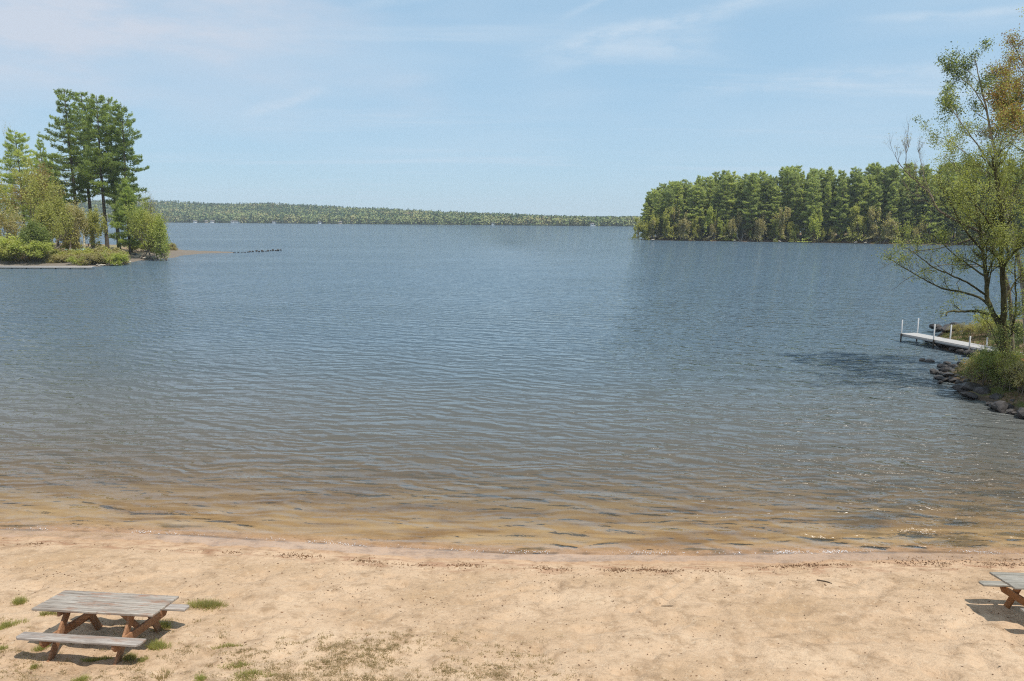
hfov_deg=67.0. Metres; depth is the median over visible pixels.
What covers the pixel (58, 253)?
shrub
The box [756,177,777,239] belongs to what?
forest pine
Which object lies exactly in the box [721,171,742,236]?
forest pine
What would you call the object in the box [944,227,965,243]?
understorey tree
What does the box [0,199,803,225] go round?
woods
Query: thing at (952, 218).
bare limbed tree
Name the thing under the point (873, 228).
understorey tree
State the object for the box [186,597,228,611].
grass tuft
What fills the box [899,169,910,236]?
forest pine
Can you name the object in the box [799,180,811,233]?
forest pine
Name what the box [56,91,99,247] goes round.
pine tree
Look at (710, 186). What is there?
forest pine
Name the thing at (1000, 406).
boulder
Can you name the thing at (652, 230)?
understorey tree
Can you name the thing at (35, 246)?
shrub
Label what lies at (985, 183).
forest pine
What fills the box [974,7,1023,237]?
red maple
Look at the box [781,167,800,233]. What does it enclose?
forest pine
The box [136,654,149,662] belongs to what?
grass tuft
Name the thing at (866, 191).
forest pine
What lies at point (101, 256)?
shrub
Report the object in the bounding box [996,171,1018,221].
forest pine
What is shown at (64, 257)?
shrub
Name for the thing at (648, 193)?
forest pine
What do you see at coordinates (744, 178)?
forest pine
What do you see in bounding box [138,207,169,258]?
broadleaf tree
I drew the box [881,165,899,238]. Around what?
forest pine
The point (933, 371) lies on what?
boulder
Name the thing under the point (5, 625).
grass tuft
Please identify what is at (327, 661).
dry weeds
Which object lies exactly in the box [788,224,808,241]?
understorey tree
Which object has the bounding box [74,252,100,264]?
shrub
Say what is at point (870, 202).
forest pine
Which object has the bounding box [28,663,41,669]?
grass tuft
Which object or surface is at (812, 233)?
understorey tree
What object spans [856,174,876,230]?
forest pine
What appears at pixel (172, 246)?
shrub
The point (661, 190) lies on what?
forest pine
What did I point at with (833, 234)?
understorey tree
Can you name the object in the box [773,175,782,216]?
forest pine
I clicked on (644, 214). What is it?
forest pine
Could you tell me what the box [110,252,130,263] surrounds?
shrub
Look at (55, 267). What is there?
dock
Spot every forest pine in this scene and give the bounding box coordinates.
[640,190,652,220]
[640,203,650,238]
[645,195,651,223]
[648,190,661,231]
[651,193,664,233]
[656,182,666,194]
[657,188,665,236]
[661,187,671,226]
[661,189,677,238]
[663,181,677,206]
[671,180,685,218]
[671,197,686,238]
[674,182,688,207]
[682,184,693,225]
[684,184,703,238]
[691,175,705,234]
[691,186,708,238]
[701,180,706,214]
[702,176,714,235]
[705,171,720,212]
[708,186,723,236]
[715,175,734,238]
[716,170,732,195]
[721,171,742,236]
[732,174,751,237]
[733,180,745,237]
[737,172,762,239]
[743,175,760,234]
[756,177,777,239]
[758,169,768,210]
[759,174,774,237]
[767,186,785,238]
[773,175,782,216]
[778,166,786,228]
[778,167,794,233]
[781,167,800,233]
[781,172,801,236]
[792,189,805,238]
[794,165,804,224]
[799,169,823,226]
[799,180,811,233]
[801,177,823,241]
[802,168,820,225]
[818,171,825,203]
[819,170,839,216]
[819,182,834,239]
[821,177,834,232]
[828,169,849,238]
[829,179,851,236]
[841,166,866,237]
[845,171,868,240]
[855,179,870,234]
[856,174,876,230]
[863,182,879,240]
[864,164,871,175]
[866,162,883,189]
[868,185,885,232]
[870,166,887,201]
[871,167,891,234]
[880,163,903,232]
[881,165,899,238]
[883,181,899,241]
[896,175,915,228]
[897,190,913,240]
[899,162,917,191]
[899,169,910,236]
[906,177,925,237]
[907,164,933,230]
[920,174,941,239]
[927,174,944,239]
[931,164,948,224]
[935,162,962,234]
[936,190,952,239]
[942,161,962,225]
[950,180,967,239]
[959,182,983,242]
[964,165,986,240]
[969,165,994,210]
[978,181,997,242]
[981,198,1005,237]
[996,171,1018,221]
[1008,171,1023,229]
[1010,171,1023,235]
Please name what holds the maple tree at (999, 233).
on the lake bank
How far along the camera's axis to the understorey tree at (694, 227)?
290.42 m
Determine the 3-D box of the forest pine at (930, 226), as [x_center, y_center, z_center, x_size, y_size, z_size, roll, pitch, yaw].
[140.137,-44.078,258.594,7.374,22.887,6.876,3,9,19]
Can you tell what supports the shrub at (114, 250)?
on the wooded point
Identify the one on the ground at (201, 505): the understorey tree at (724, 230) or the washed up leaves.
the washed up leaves
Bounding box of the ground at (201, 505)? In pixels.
[0,448,1023,680]
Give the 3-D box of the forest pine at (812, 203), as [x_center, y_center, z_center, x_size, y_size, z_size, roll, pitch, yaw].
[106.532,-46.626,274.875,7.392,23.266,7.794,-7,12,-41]
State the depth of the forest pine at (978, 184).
254.43 m
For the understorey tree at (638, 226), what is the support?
on the wooded shore
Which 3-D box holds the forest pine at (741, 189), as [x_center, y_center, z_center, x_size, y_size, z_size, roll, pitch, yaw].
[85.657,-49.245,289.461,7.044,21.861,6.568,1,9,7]
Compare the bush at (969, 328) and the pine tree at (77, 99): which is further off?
the pine tree at (77, 99)
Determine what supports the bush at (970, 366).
on the lake bank
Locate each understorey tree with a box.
[628,216,649,239]
[639,218,649,237]
[646,206,677,238]
[648,219,661,238]
[659,220,669,239]
[670,207,694,240]
[687,216,700,239]
[697,227,704,238]
[704,203,736,240]
[705,220,718,239]
[710,207,748,240]
[715,217,729,240]
[717,224,729,238]
[730,229,737,240]
[742,222,762,240]
[747,208,766,241]
[753,228,773,240]
[768,206,790,240]
[770,219,784,240]
[774,221,795,241]
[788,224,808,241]
[788,225,796,241]
[798,205,822,241]
[804,223,815,241]
[818,226,837,241]
[828,226,836,241]
[838,204,875,241]
[838,230,849,241]
[850,215,883,241]
[866,204,910,242]
[872,231,881,242]
[878,227,888,242]
[891,228,903,241]
[902,225,911,243]
[905,217,927,243]
[925,233,936,242]
[928,225,944,244]
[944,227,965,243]
[951,204,984,242]
[1003,220,1018,243]
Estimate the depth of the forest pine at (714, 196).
289.45 m
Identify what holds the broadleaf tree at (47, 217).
on the wooded point
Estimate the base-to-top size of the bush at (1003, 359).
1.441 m
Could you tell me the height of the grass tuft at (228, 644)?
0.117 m
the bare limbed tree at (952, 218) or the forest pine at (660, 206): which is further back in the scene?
the forest pine at (660, 206)
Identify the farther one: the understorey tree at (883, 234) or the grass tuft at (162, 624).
the understorey tree at (883, 234)
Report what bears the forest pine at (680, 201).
on the wooded shore
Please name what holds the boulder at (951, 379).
on the lake bank
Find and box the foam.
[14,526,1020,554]
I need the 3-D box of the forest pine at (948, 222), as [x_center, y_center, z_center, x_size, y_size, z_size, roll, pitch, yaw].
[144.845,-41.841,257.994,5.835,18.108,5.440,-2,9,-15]
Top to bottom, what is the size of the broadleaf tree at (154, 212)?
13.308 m
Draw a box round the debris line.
[1,538,1021,576]
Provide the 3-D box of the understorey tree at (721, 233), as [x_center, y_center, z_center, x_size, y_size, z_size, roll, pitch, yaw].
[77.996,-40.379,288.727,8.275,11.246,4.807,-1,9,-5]
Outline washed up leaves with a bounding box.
[891,556,1023,565]
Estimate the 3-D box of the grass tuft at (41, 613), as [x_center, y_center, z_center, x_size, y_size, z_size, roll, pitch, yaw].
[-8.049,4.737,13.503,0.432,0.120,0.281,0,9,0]
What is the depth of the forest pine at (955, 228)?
258.26 m
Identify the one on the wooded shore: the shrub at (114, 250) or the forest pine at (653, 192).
the forest pine at (653, 192)
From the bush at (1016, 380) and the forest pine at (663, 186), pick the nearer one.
the bush at (1016, 380)
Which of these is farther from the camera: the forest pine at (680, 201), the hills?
the hills
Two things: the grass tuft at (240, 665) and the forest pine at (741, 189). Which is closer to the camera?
the grass tuft at (240, 665)
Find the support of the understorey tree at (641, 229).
on the wooded shore
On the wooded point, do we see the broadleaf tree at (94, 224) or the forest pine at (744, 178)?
the broadleaf tree at (94, 224)
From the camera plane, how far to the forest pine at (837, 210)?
271.03 m
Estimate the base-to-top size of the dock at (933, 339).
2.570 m
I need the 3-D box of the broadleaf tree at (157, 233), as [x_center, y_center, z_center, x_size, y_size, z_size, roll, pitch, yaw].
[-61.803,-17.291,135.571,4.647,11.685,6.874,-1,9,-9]
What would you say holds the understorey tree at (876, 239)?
on the wooded shore
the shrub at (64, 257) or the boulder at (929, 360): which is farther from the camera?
the shrub at (64, 257)
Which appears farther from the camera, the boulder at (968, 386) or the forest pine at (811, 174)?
the forest pine at (811, 174)
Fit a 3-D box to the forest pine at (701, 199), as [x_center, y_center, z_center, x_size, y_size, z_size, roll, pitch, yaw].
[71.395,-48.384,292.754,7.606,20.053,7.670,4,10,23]
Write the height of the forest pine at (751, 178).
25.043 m
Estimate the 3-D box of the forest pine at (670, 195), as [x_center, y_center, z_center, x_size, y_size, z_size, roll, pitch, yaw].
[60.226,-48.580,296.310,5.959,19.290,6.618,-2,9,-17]
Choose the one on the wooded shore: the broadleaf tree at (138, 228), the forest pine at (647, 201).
the forest pine at (647, 201)
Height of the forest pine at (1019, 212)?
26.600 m
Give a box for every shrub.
[0,233,19,255]
[0,239,46,258]
[0,254,22,260]
[5,238,55,257]
[25,252,49,259]
[43,253,63,262]
[50,249,74,254]
[51,253,76,262]
[65,256,91,265]
[68,248,92,255]
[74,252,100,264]
[76,247,110,253]
[81,250,112,263]
[92,245,125,253]
[96,251,130,265]
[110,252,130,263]
[126,241,147,251]
[168,242,177,249]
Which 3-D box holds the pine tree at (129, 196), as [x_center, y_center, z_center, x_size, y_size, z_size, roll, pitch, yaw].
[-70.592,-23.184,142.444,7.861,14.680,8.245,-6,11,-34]
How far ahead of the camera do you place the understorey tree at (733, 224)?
285.04 m
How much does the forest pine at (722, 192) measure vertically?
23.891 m
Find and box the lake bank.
[934,319,1023,410]
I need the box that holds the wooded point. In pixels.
[0,243,232,266]
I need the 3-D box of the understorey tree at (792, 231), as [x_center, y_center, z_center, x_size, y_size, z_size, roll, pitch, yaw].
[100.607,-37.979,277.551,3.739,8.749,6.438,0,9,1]
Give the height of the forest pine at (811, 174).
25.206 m
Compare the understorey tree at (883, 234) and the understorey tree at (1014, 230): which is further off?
the understorey tree at (883, 234)
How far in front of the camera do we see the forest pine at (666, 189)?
300.29 m
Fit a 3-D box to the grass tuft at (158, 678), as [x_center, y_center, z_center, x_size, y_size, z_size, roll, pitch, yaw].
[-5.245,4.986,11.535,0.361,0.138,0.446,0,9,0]
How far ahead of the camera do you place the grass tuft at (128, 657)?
11.96 m
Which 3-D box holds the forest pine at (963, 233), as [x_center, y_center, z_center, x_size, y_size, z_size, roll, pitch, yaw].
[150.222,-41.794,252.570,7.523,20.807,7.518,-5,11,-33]
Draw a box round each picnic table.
[16,590,189,664]
[978,572,1023,611]
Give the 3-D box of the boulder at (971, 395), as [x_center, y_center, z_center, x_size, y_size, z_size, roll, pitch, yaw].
[19.401,2.304,32.863,0.662,0.294,0.541,1,9,7]
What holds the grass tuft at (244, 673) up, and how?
on the ground at (201, 505)
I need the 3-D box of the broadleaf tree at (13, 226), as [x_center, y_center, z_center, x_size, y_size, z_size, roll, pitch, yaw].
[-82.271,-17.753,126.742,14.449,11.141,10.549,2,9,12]
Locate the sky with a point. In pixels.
(538, 107)
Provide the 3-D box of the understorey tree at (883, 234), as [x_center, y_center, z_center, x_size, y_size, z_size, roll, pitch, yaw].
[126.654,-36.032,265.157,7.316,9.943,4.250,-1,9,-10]
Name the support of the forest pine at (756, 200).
on the wooded shore
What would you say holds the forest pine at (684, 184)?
on the wooded shore
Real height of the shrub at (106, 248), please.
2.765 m
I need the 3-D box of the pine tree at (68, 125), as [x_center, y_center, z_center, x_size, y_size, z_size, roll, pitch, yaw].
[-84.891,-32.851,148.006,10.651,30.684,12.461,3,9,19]
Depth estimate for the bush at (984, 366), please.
33.64 m
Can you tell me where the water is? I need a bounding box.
[0,222,1023,546]
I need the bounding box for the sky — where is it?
[0,0,1023,216]
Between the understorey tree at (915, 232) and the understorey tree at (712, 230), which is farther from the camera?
the understorey tree at (712, 230)
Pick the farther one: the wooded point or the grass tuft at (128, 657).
the wooded point
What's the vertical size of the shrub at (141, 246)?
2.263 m
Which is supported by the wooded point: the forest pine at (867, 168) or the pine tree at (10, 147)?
the pine tree at (10, 147)
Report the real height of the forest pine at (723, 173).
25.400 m
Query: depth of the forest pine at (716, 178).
296.91 m
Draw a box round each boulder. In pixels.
[924,359,934,362]
[929,368,938,373]
[930,324,941,328]
[933,375,942,379]
[937,363,947,367]
[938,367,951,371]
[941,326,952,332]
[942,372,953,376]
[947,376,957,382]
[951,383,965,391]
[960,382,981,390]
[960,392,977,398]
[972,386,990,394]
[989,393,1003,399]
[991,400,1007,412]
[1006,409,1013,413]
[1017,407,1023,418]
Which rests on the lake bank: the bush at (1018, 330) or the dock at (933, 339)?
the bush at (1018, 330)
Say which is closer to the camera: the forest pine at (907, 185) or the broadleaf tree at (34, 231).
the broadleaf tree at (34, 231)
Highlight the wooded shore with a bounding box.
[644,232,1011,245]
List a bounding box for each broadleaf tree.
[0,146,68,247]
[0,168,17,237]
[0,200,60,252]
[1,118,20,237]
[1,157,81,239]
[14,218,53,258]
[31,182,85,248]
[52,205,112,252]
[57,197,89,249]
[121,190,167,259]
[136,192,174,255]
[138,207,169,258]
[145,208,171,260]
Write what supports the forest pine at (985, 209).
on the wooded shore
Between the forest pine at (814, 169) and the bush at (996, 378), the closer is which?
the bush at (996, 378)
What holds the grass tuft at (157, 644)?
on the ground at (201, 505)
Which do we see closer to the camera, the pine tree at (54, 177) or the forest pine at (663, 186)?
the pine tree at (54, 177)
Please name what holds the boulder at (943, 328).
on the lake bank
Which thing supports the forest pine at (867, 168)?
on the wooded shore
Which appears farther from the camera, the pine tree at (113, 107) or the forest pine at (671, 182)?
the forest pine at (671, 182)
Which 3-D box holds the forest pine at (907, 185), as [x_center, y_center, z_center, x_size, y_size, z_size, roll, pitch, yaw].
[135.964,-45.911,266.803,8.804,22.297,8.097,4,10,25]
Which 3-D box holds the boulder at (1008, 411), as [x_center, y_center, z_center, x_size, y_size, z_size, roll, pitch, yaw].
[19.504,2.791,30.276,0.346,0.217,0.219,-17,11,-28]
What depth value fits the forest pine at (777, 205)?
281.00 m
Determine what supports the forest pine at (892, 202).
on the wooded shore
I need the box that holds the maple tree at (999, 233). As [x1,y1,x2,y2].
[871,129,1023,360]
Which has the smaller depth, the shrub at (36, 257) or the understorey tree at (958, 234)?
the shrub at (36, 257)
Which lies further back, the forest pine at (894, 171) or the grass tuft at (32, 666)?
the forest pine at (894, 171)
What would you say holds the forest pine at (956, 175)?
on the wooded shore
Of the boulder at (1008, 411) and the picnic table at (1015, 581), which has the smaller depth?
the picnic table at (1015, 581)
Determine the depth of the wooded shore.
280.09 m
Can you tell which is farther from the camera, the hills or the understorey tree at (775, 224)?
the hills
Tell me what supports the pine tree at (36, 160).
on the wooded point
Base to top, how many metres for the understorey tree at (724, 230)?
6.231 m
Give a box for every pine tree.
[0,128,40,226]
[19,138,59,219]
[36,88,96,247]
[36,160,72,246]
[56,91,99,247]
[73,93,122,247]
[89,95,137,248]
[100,104,149,251]
[108,175,142,253]
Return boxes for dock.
[0,266,95,268]
[900,318,1022,354]
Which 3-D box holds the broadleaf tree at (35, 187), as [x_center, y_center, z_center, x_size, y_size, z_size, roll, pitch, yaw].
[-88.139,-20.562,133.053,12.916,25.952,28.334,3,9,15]
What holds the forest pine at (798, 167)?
on the wooded shore
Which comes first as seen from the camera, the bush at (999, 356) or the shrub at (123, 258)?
the bush at (999, 356)
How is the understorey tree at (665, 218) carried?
on the wooded shore
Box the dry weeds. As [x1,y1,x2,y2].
[0,615,666,680]
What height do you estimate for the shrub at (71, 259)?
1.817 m
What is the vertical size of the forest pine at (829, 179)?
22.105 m
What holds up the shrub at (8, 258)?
on the wooded point
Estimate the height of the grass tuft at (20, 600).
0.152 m
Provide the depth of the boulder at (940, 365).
39.70 m
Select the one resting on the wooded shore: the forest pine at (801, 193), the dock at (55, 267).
the forest pine at (801, 193)
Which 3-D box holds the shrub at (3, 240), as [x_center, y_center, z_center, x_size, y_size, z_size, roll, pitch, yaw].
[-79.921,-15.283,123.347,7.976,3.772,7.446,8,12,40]
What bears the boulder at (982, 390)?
on the lake bank
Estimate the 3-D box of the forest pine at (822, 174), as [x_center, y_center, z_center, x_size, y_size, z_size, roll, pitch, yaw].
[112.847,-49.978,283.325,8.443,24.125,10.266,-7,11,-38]
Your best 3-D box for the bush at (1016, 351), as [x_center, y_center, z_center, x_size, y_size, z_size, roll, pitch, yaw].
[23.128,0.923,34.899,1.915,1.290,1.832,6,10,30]
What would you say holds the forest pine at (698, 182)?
on the wooded shore
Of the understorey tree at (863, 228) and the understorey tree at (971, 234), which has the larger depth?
the understorey tree at (863, 228)
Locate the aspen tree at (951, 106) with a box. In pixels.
[912,35,1023,342]
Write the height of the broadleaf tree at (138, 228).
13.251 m
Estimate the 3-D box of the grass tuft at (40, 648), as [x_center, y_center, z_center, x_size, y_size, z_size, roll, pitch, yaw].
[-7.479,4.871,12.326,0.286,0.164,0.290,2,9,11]
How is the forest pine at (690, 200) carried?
on the wooded shore
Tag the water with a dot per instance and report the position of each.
(594, 346)
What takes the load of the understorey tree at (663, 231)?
on the wooded shore
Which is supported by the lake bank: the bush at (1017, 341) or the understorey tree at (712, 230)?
the bush at (1017, 341)
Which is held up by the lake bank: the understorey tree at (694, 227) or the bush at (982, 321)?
the bush at (982, 321)
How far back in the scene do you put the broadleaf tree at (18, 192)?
138.07 m
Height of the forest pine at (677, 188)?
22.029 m
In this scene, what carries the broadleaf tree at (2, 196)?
on the wooded point
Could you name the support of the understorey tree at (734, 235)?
on the wooded shore
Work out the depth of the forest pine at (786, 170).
287.09 m
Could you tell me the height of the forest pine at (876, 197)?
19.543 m
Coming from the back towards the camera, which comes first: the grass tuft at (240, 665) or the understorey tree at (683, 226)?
the understorey tree at (683, 226)
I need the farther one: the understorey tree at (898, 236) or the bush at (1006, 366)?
the understorey tree at (898, 236)
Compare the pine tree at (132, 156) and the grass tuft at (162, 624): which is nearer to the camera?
the grass tuft at (162, 624)
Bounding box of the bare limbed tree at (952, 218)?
[880,116,1014,352]
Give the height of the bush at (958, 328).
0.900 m
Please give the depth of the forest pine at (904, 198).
262.31 m
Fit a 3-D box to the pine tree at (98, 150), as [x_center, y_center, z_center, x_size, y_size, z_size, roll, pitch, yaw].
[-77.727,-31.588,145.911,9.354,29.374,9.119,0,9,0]
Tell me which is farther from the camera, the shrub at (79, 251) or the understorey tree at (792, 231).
the understorey tree at (792, 231)
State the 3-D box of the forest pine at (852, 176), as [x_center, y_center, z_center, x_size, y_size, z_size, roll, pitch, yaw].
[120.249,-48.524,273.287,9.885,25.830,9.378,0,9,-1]
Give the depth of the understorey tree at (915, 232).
258.87 m
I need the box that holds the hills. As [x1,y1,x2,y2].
[84,207,631,225]
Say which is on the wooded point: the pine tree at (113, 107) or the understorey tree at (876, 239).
the pine tree at (113, 107)
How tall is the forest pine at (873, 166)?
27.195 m
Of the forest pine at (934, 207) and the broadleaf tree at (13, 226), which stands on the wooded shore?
the forest pine at (934, 207)
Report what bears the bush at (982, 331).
on the lake bank
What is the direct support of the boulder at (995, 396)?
on the lake bank
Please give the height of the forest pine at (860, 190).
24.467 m
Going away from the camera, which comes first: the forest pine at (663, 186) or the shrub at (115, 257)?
the shrub at (115, 257)
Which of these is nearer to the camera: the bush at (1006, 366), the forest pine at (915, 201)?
the bush at (1006, 366)
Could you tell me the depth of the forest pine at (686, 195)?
297.97 m
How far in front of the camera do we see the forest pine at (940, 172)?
267.86 m
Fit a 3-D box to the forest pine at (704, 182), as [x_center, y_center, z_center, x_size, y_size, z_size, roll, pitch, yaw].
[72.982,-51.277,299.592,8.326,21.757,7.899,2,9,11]
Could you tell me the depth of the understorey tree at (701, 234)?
291.47 m
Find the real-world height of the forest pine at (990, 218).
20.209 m
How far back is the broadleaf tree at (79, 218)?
135.36 m
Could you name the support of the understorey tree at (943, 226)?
on the wooded shore
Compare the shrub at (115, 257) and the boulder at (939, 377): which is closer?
the boulder at (939, 377)
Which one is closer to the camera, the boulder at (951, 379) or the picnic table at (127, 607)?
the picnic table at (127, 607)
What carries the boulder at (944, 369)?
on the lake bank
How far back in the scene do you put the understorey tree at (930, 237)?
257.93 m
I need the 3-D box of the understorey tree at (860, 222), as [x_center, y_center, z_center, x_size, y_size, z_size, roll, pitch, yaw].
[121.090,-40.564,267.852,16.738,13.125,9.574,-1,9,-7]
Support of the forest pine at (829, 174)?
on the wooded shore
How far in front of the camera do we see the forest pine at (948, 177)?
257.03 m
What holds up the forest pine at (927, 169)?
on the wooded shore
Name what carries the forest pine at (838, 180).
on the wooded shore
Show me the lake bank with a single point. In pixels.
(983, 397)
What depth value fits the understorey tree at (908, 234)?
260.48 m
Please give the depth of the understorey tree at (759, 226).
279.92 m
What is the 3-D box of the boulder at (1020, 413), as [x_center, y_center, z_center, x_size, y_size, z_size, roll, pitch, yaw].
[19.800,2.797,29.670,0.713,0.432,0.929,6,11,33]
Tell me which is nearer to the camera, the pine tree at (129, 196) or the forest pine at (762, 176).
the pine tree at (129, 196)
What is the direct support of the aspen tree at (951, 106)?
on the lake bank
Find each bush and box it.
[945,322,966,334]
[955,349,993,378]
[963,321,978,334]
[963,348,1013,384]
[964,344,999,359]
[971,347,1023,381]
[972,308,1017,337]
[972,324,995,335]
[987,333,1023,351]
[989,366,1015,390]
[992,312,1023,349]
[992,354,1023,385]
[992,356,1023,391]
[1004,357,1023,394]
[1010,346,1023,364]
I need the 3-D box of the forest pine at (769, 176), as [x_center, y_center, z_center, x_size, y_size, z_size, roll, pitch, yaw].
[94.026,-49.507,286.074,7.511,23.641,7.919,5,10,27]
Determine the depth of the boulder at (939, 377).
36.73 m
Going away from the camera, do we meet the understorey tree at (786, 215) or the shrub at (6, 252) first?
the shrub at (6, 252)
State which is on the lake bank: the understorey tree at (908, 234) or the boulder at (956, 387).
the boulder at (956, 387)
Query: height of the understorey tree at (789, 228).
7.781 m
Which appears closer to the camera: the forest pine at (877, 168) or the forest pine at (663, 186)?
the forest pine at (877, 168)
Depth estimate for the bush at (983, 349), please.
36.51 m
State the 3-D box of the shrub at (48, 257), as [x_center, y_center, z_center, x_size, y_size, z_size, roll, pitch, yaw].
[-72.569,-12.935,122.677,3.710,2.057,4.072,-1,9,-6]
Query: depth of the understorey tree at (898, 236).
261.96 m
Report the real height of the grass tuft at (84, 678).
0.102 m
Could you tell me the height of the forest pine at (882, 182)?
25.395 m
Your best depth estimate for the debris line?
16.57 m
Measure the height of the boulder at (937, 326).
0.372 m
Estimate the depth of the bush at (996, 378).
32.80 m
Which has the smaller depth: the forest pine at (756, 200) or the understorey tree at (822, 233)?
the understorey tree at (822, 233)
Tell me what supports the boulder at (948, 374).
on the lake bank
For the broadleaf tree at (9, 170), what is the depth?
173.68 m
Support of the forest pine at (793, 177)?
on the wooded shore
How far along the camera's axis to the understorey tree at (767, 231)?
283.29 m
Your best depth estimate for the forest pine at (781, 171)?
292.33 m
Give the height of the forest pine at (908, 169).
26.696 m
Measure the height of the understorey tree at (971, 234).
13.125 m
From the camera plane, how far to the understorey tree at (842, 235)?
271.12 m
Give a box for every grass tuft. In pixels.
[0,618,26,629]
[10,593,30,604]
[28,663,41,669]
[31,644,50,651]
[39,611,56,615]
[69,674,92,680]
[79,654,112,661]
[122,650,137,661]
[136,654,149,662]
[145,638,173,650]
[149,619,172,630]
[150,666,174,680]
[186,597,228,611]
[193,672,208,680]
[210,642,241,648]
[217,659,254,669]
[228,668,274,680]
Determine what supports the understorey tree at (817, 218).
on the wooded shore
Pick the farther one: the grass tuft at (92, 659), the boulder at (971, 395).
the boulder at (971, 395)
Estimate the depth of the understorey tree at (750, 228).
284.82 m
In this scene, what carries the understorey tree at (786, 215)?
on the wooded shore
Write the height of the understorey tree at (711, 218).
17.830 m
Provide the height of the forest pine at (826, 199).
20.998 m
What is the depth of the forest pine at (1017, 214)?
247.84 m

